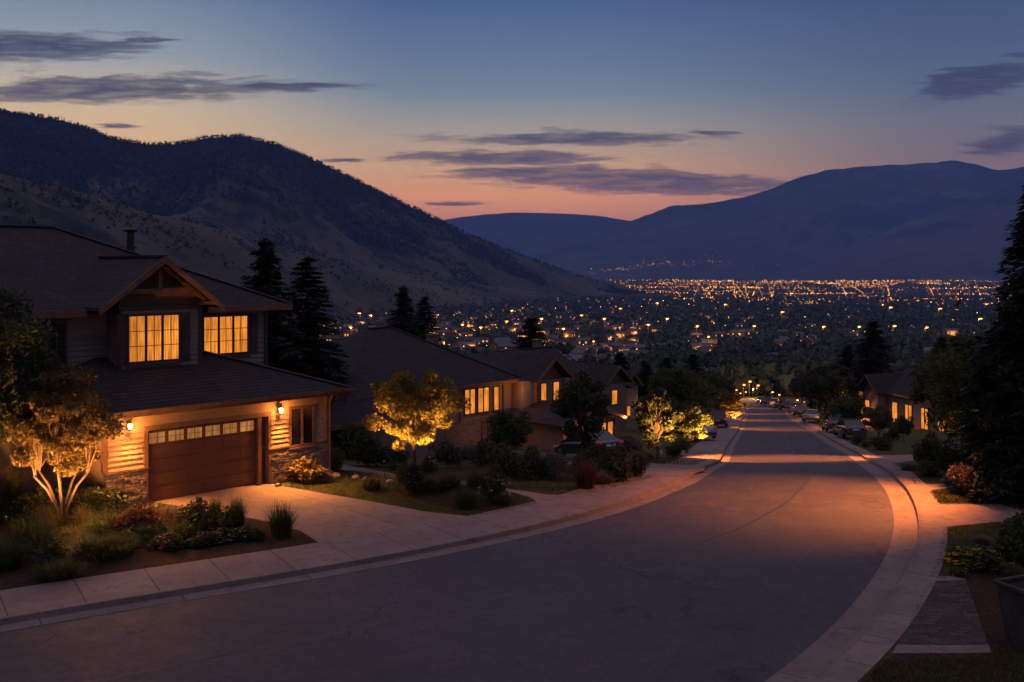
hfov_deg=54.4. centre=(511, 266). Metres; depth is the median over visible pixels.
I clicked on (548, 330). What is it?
town house
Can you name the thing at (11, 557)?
grass clump
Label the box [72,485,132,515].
shrub
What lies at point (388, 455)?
shrub
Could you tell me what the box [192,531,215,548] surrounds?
flower clump
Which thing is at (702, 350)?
town house
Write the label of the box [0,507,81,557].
grass clump
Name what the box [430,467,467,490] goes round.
grass clump
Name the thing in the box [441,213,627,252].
mountain
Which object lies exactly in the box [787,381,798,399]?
street tree
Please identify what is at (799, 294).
city lights
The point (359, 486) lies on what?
grass
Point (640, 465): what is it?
shrub
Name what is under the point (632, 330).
town house
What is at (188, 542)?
flower clump
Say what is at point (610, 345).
town house
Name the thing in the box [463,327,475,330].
town house
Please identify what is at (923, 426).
window
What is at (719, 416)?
parked car
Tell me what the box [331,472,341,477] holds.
boulder
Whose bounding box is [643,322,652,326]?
town house
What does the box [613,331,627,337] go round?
town house
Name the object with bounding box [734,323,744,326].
town house
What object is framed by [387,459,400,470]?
grass clump
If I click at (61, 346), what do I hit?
window
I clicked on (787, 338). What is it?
town house
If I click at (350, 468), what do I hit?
garden path
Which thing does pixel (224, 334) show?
window
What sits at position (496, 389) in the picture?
window
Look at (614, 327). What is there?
town house
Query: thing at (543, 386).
window
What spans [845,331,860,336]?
town house
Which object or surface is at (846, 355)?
spruce tree
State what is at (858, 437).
shrub
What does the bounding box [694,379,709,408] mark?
street tree
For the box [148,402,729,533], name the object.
lawn
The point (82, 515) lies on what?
grass clump
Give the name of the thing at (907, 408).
window
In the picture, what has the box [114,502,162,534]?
shrub
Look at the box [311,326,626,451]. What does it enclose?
house
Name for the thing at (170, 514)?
grass clump
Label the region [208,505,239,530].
shrub
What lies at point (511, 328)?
town house
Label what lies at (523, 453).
grass clump
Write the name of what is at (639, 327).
town house
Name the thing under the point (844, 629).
gutter
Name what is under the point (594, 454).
shrub
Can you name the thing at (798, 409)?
parked car
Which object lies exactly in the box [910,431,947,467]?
shrub
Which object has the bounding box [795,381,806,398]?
street tree
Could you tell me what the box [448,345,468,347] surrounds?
town house
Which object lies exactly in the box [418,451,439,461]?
grass clump
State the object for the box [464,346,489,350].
town house
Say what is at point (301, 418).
window
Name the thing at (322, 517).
driveway
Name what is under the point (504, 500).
grass clump
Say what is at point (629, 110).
sky
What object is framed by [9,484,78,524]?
shrub
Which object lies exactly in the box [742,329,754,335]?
town house
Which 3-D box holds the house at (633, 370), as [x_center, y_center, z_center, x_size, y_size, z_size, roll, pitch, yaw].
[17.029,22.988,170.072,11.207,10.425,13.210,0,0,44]
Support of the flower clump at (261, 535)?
on the flower bed at (143, 556)
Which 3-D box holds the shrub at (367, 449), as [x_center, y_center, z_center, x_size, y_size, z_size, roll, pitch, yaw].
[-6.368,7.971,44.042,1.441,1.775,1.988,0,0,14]
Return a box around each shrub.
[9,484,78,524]
[28,538,69,570]
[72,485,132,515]
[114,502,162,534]
[120,520,168,545]
[176,496,214,532]
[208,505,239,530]
[285,456,330,483]
[331,420,358,459]
[331,447,345,470]
[349,427,383,465]
[370,443,411,466]
[394,460,424,495]
[418,456,439,474]
[433,440,464,463]
[468,438,497,469]
[476,463,510,501]
[486,442,521,477]
[515,444,549,480]
[542,452,568,478]
[570,443,609,470]
[594,443,633,481]
[617,435,644,456]
[627,454,649,475]
[662,445,681,457]
[669,437,691,449]
[851,430,865,444]
[861,440,872,446]
[869,436,894,450]
[882,427,900,439]
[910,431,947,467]
[915,459,940,475]
[933,437,969,471]
[942,543,1010,571]
[946,462,986,495]
[948,565,965,577]
[993,509,1023,567]
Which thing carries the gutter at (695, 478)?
on the road
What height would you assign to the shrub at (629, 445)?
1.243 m
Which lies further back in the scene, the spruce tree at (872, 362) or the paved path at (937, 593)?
the spruce tree at (872, 362)
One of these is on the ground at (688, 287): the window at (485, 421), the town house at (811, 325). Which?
the town house at (811, 325)
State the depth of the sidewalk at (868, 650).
24.25 m
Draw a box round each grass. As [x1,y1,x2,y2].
[289,469,539,515]
[435,465,651,493]
[648,455,706,465]
[894,463,949,483]
[930,487,1020,502]
[931,522,1022,577]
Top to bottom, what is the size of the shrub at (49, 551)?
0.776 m
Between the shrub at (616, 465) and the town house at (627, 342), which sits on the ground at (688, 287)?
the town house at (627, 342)
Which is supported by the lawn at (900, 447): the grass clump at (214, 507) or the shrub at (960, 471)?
the shrub at (960, 471)
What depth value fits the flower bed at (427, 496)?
34.47 m
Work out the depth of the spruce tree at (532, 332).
117.53 m
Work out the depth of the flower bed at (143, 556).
27.65 m
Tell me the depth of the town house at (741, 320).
1808.56 m
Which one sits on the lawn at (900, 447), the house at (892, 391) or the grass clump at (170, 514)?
the house at (892, 391)
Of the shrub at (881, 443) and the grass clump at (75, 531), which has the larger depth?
the shrub at (881, 443)
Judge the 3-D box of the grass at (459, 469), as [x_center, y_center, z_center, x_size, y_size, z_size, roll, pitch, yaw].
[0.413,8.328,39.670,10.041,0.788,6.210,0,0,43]
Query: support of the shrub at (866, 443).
on the lawn at (900, 447)
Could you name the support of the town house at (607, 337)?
on the ground at (688, 287)
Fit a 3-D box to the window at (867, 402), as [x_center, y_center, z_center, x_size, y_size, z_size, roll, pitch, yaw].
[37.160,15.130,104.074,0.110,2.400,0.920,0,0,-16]
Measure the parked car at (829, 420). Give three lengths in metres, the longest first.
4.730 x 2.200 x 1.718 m
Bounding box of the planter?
[992,574,1023,651]
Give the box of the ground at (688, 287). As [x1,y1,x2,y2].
[320,279,1012,666]
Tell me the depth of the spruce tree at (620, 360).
149.61 m
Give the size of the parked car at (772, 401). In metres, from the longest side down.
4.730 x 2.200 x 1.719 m
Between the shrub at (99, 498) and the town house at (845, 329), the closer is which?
the shrub at (99, 498)
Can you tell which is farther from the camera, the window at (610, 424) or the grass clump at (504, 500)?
the window at (610, 424)
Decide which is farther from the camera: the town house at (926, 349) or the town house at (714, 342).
the town house at (714, 342)
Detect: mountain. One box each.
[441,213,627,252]
[520,160,1023,278]
[767,180,1023,280]
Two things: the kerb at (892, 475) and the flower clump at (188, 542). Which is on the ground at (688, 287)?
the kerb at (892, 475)
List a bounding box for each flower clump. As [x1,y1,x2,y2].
[148,532,183,552]
[181,537,197,547]
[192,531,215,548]
[209,527,231,545]
[226,525,259,542]
[253,531,265,541]
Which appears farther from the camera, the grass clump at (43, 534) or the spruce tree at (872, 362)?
the spruce tree at (872, 362)
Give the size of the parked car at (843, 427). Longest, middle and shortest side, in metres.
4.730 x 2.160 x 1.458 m
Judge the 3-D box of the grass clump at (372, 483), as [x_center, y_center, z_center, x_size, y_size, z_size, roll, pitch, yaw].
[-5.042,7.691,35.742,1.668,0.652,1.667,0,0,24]
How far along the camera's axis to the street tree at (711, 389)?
135.15 m
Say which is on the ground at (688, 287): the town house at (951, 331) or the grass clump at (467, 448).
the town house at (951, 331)
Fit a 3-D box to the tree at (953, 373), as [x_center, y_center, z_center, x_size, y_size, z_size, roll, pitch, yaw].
[17.945,5.548,36.916,4.752,5.339,5.592,0,0,0]
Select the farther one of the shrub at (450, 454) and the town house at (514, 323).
the town house at (514, 323)
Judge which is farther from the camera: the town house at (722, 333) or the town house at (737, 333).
the town house at (737, 333)
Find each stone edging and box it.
[892,644,990,653]
[937,576,964,580]
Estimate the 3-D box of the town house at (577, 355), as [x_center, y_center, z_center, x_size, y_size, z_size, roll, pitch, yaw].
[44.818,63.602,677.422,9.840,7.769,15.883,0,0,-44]
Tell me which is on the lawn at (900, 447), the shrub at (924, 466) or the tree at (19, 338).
the shrub at (924, 466)
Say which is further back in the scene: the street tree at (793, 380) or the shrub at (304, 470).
the street tree at (793, 380)
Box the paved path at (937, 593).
[898,579,987,644]
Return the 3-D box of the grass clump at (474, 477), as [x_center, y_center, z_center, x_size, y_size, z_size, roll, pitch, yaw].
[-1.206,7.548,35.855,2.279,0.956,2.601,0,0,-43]
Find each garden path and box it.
[338,465,395,477]
[926,484,955,489]
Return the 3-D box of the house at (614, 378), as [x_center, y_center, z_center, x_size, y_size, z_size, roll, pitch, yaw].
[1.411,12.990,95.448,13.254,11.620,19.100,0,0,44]
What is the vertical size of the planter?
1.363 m
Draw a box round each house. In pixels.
[0,225,354,506]
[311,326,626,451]
[325,335,341,341]
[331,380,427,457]
[343,330,355,336]
[435,330,447,336]
[440,338,451,344]
[442,326,460,328]
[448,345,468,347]
[450,328,459,333]
[455,332,472,335]
[455,335,473,341]
[457,342,475,346]
[462,319,471,323]
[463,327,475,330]
[464,337,489,343]
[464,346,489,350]
[466,323,475,326]
[469,339,481,345]
[488,321,497,326]
[491,337,511,345]
[493,340,509,349]
[494,342,514,351]
[497,339,634,430]
[508,327,518,330]
[510,322,521,325]
[539,328,551,334]
[542,336,554,345]
[547,335,559,341]
[555,339,568,344]
[564,330,576,338]
[567,357,579,360]
[568,353,583,360]
[571,337,589,342]
[571,348,590,354]
[572,360,643,419]
[573,325,581,329]
[573,345,592,350]
[575,338,590,344]
[590,346,611,355]
[596,353,614,360]
[597,342,621,350]
[599,342,614,352]
[602,326,612,331]
[602,334,618,341]
[611,325,623,330]
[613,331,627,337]
[616,350,637,355]
[618,345,635,350]
[620,341,634,345]
[623,325,633,328]
[624,344,644,349]
[624,350,650,353]
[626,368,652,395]
[627,328,638,334]
[628,337,638,343]
[631,320,639,324]
[634,325,643,329]
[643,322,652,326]
[650,326,661,332]
[688,333,702,337]
[688,343,712,350]
[689,330,701,332]
[693,346,711,351]
[697,348,708,353]
[701,339,718,347]
[711,331,726,337]
[727,330,744,336]
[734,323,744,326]
[739,318,747,322]
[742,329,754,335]
[770,339,786,341]
[775,336,789,343]
[776,330,787,333]
[793,332,803,337]
[801,337,813,345]
[804,323,814,327]
[808,334,816,339]
[838,328,854,332]
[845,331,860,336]
[856,364,944,430]
[917,347,931,351]
[941,328,958,335]
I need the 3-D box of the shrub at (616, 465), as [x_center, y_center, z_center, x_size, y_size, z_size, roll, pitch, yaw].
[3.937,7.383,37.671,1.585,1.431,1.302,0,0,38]
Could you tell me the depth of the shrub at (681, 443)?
65.85 m
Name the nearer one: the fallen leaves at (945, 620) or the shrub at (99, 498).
the fallen leaves at (945, 620)
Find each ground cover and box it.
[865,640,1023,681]
[899,580,986,643]
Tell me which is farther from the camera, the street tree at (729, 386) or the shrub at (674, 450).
the street tree at (729, 386)
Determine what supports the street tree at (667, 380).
on the ground at (688, 287)
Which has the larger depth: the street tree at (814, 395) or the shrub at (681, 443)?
the street tree at (814, 395)
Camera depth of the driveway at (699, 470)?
42.61 m
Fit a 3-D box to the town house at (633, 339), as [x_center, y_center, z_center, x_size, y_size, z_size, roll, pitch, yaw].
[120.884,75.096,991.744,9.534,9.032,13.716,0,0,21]
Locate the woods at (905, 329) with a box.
[277,294,1012,348]
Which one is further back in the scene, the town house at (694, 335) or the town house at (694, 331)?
the town house at (694, 331)
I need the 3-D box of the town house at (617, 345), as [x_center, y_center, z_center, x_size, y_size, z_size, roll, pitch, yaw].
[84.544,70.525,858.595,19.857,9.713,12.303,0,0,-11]
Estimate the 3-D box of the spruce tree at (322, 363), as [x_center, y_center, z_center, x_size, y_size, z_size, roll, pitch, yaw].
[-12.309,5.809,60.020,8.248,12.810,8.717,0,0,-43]
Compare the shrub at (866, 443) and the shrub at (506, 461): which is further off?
the shrub at (866, 443)
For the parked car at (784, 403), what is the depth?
175.54 m
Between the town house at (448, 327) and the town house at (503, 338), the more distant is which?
the town house at (448, 327)
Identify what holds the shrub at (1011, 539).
on the flower bed at (990, 629)
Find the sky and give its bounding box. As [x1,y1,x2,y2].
[0,0,1023,220]
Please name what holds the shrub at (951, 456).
on the lawn at (900, 447)
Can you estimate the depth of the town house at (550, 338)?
961.37 m
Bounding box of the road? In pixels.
[0,399,893,681]
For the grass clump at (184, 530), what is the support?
on the flower bed at (143, 556)
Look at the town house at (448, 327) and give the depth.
1452.64 m
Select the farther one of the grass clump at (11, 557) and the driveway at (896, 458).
the driveway at (896, 458)
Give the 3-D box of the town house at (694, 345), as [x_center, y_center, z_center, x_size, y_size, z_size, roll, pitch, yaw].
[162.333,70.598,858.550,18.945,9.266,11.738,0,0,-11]
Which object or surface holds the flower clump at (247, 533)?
on the flower bed at (143, 556)
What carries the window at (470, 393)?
in the house at (488, 384)
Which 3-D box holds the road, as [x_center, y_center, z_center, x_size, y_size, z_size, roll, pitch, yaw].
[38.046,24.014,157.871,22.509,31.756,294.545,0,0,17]
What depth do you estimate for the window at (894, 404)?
101.70 m
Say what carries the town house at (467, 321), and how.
on the ground at (688, 287)
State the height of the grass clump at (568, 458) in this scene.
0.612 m
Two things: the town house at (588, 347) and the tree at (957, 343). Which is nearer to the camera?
the tree at (957, 343)
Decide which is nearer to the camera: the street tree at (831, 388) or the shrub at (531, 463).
the shrub at (531, 463)
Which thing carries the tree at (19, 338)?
on the flower bed at (143, 556)
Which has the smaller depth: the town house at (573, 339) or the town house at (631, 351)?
the town house at (631, 351)
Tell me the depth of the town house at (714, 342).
887.58 m
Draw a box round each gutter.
[0,399,747,631]
[765,408,917,681]
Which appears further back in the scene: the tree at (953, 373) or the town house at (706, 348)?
the town house at (706, 348)
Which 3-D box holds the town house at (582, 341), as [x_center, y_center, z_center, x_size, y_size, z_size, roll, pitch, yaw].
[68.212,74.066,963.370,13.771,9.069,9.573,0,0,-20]
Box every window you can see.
[26,320,67,369]
[125,312,182,366]
[202,314,250,356]
[288,404,316,449]
[463,388,476,416]
[477,386,490,414]
[481,421,494,444]
[492,386,499,411]
[540,382,546,400]
[552,381,559,400]
[607,420,613,434]
[611,389,617,405]
[626,405,630,416]
[865,399,869,420]
[892,401,897,423]
[904,404,911,419]
[920,407,928,429]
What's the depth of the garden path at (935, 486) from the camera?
36.26 m
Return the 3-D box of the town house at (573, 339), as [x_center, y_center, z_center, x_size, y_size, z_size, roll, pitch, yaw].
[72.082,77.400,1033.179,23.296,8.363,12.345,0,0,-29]
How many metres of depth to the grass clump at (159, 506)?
31.18 m
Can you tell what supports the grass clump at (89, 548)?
on the flower bed at (143, 556)
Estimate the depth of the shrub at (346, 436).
55.51 m
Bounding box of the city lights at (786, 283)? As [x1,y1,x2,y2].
[620,279,989,299]
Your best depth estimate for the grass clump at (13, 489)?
31.65 m
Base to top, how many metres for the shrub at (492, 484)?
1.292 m
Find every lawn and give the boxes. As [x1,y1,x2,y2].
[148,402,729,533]
[786,398,1023,681]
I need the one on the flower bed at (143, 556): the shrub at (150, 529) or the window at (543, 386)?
the shrub at (150, 529)
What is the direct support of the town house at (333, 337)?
on the ground at (688, 287)
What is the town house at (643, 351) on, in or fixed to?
on the ground at (688, 287)
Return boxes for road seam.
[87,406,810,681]
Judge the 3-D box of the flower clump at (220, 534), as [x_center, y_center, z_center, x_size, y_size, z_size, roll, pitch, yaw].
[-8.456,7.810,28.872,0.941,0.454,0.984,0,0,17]
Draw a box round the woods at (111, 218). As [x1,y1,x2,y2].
[0,173,581,317]
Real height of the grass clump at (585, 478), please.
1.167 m
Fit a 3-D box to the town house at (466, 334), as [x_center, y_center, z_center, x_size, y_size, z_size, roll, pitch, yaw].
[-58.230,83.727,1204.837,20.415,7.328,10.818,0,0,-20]
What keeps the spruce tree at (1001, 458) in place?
on the lawn at (900, 447)
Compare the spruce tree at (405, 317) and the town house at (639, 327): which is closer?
the spruce tree at (405, 317)
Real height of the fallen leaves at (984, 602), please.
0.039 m
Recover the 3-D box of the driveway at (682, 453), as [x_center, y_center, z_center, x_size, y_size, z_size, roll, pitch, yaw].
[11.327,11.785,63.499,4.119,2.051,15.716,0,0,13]
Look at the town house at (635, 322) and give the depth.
1664.90 m
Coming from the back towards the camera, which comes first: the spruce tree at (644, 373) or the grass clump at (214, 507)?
the spruce tree at (644, 373)
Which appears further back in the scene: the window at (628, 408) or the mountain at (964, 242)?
the mountain at (964, 242)
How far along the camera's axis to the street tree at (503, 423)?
51.45 m
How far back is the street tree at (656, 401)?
46.87 m
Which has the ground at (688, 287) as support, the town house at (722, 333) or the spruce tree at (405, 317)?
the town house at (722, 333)
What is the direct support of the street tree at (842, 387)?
on the lawn at (900, 447)
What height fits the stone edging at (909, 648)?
0.040 m
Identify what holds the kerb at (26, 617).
on the ground at (688, 287)
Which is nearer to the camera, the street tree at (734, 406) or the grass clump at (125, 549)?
the grass clump at (125, 549)
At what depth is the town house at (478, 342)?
957.61 m
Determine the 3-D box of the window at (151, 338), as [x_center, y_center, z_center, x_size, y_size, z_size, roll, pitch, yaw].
[-13.020,2.640,36.252,0.110,1.860,2.140,0,0,44]
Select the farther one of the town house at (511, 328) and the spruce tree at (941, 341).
the town house at (511, 328)
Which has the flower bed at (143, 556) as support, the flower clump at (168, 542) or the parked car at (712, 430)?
the flower clump at (168, 542)
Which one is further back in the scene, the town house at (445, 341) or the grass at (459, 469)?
the town house at (445, 341)
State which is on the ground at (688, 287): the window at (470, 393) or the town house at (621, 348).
the town house at (621, 348)
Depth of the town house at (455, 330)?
1322.14 m
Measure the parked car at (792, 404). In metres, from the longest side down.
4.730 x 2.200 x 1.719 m
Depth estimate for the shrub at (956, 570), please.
25.71 m
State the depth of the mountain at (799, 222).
15555.38 m
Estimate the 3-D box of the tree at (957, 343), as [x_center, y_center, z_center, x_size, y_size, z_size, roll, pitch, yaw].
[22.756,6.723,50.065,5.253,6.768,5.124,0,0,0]
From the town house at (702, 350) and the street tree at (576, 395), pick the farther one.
the town house at (702, 350)
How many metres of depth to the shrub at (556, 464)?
37.74 m
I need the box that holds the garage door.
[148,419,255,501]
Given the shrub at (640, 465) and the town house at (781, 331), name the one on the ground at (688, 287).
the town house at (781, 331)
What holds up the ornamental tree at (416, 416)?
on the lawn at (632, 428)
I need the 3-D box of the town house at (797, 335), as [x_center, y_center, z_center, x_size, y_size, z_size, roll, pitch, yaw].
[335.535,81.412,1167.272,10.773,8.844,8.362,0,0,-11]
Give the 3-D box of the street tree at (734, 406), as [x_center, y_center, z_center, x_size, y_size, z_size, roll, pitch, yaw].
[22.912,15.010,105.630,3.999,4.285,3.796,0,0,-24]
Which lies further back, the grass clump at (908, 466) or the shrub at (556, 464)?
the grass clump at (908, 466)
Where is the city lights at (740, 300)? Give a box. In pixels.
[496,298,998,345]
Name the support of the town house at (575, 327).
on the ground at (688, 287)
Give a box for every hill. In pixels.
[0,112,626,295]
[0,174,577,320]
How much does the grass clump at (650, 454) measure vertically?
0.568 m
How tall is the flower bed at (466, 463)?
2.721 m
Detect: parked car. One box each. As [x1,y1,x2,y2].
[552,429,623,455]
[703,416,716,437]
[709,409,729,426]
[756,396,763,402]
[764,397,772,404]
[770,398,778,405]
[774,400,779,407]
[778,400,790,408]
[789,402,800,412]
[792,405,805,415]
[801,409,819,421]
[821,412,844,430]
[833,418,866,436]
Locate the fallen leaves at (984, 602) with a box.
[937,571,1023,657]
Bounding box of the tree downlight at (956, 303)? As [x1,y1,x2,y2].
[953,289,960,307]
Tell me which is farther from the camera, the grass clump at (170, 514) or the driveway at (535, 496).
the driveway at (535, 496)
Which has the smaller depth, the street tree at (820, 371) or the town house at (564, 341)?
the street tree at (820, 371)
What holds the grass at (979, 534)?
on the lawn at (900, 447)
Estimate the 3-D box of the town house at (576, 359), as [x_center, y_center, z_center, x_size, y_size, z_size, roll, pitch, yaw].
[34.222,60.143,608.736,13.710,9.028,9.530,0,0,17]
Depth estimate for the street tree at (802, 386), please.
171.17 m
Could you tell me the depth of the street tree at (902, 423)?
74.85 m
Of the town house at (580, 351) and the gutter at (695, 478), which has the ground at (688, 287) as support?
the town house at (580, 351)
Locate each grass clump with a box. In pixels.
[0,465,31,518]
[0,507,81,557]
[0,532,43,571]
[17,554,101,580]
[30,499,61,533]
[49,525,137,563]
[51,523,107,547]
[63,500,96,534]
[67,504,123,538]
[98,529,154,556]
[129,499,178,511]
[155,500,184,531]
[159,517,211,540]
[206,495,223,516]
[217,492,249,528]
[259,501,302,539]
[354,474,389,490]
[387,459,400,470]
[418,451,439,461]
[420,471,445,493]
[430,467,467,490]
[445,483,487,509]
[448,441,486,459]
[450,465,506,490]
[492,489,517,505]
[509,448,549,458]
[542,452,571,462]
[567,458,604,488]
[595,470,614,484]
[628,449,669,459]
[892,460,918,470]
[963,533,994,544]
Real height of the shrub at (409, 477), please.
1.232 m
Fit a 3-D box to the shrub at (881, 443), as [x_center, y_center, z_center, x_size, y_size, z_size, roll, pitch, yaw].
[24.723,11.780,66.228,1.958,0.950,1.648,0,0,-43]
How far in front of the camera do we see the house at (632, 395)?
128.66 m
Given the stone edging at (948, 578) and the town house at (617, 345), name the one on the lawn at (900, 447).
the stone edging at (948, 578)
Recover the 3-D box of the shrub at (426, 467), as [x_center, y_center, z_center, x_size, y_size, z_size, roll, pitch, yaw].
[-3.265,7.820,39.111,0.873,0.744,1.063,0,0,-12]
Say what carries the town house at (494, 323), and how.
on the ground at (688, 287)
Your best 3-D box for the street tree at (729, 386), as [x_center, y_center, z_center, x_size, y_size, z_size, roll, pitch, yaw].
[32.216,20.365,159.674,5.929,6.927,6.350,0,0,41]
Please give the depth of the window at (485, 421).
67.68 m
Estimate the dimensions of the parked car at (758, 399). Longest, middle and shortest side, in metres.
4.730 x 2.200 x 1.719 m
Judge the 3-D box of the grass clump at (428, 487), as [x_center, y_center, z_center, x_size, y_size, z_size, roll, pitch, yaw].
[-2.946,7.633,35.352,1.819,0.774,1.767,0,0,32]
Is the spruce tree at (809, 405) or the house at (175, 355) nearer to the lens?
the house at (175, 355)
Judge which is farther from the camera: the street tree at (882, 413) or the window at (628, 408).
the window at (628, 408)
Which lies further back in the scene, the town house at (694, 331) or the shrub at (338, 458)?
the town house at (694, 331)
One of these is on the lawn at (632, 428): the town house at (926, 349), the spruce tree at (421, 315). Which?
the spruce tree at (421, 315)
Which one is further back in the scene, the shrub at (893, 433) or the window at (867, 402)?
the window at (867, 402)
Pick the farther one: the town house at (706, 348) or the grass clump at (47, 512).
the town house at (706, 348)
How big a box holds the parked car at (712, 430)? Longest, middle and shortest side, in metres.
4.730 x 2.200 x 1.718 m
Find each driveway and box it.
[154,483,463,549]
[460,480,656,500]
[568,460,704,473]
[660,449,721,459]
[869,444,942,466]
[940,504,1023,526]
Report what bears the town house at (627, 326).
on the ground at (688, 287)
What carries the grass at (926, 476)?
on the lawn at (900, 447)
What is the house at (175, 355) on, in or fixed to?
on the lawn at (632, 428)
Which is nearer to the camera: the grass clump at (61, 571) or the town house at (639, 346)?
the grass clump at (61, 571)
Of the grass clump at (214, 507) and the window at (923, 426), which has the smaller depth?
the grass clump at (214, 507)
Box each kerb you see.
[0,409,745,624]
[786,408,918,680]
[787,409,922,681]
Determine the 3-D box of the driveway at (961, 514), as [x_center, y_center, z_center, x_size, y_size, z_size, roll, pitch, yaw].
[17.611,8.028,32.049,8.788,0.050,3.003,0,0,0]
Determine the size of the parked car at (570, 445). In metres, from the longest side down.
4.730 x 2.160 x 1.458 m
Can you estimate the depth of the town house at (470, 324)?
1552.80 m
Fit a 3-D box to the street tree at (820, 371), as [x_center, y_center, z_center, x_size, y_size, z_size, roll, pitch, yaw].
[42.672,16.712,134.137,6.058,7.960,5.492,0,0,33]
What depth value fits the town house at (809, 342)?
926.95 m
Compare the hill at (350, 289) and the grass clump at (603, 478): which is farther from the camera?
the hill at (350, 289)
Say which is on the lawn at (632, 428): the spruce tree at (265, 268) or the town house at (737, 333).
the spruce tree at (265, 268)
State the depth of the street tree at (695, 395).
111.24 m
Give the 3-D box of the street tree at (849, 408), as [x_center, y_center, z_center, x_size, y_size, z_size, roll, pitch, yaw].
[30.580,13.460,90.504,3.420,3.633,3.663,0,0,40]
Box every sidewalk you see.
[0,407,744,616]
[787,408,946,681]
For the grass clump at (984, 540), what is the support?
on the lawn at (900, 447)
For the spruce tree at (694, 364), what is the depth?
199.38 m
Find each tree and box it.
[0,283,62,440]
[0,360,126,527]
[240,238,316,375]
[278,257,352,384]
[361,369,471,463]
[385,285,421,337]
[414,296,446,346]
[486,408,533,449]
[512,317,548,348]
[550,369,611,453]
[612,352,645,407]
[631,387,684,463]
[636,360,661,411]
[646,365,702,407]
[657,357,674,408]
[670,367,708,405]
[670,400,713,452]
[683,353,714,407]
[694,370,726,413]
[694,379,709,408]
[697,371,733,412]
[700,377,716,413]
[706,388,746,417]
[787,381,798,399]
[791,374,804,403]
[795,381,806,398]
[799,378,814,408]
[800,399,827,408]
[802,370,829,415]
[806,363,851,407]
[814,344,863,413]
[817,366,864,410]
[821,369,855,403]
[827,395,865,419]
[849,320,897,413]
[861,403,896,436]
[894,415,914,442]
[906,334,996,458]
[924,351,1021,450]
[929,336,951,360]
[939,177,1023,509]
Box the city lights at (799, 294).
[593,263,994,303]
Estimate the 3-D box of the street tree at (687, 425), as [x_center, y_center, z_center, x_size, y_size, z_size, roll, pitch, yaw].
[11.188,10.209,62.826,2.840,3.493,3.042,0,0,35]
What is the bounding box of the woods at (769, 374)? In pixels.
[283,338,996,395]
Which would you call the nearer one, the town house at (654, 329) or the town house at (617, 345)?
the town house at (617, 345)
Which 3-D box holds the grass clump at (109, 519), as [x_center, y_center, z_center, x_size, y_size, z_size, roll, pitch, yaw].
[-11.984,7.516,29.355,2.465,1.022,2.538,0,0,-30]
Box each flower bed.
[0,504,316,589]
[394,476,519,509]
[438,460,627,482]
[860,572,1023,681]
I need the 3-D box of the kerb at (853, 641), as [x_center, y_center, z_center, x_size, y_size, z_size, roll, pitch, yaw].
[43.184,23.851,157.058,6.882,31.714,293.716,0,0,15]
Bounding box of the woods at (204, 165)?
[0,108,649,295]
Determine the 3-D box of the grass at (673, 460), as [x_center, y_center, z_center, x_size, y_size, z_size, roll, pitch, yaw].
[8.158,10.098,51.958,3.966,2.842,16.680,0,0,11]
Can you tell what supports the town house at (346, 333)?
on the ground at (688, 287)
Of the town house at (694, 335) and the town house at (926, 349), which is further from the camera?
the town house at (694, 335)
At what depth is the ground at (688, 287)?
5417.62 m
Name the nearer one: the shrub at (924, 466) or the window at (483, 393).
the shrub at (924, 466)
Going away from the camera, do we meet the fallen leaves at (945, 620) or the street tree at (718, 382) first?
the fallen leaves at (945, 620)
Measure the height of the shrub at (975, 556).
0.556 m
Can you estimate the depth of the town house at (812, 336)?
1105.20 m
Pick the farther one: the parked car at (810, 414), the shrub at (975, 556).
the parked car at (810, 414)
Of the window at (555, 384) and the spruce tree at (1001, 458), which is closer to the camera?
the spruce tree at (1001, 458)
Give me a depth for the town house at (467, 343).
903.01 m
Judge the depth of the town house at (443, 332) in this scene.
1194.55 m
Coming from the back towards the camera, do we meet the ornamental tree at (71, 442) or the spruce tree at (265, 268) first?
the spruce tree at (265, 268)
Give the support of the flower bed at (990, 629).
on the lawn at (900, 447)

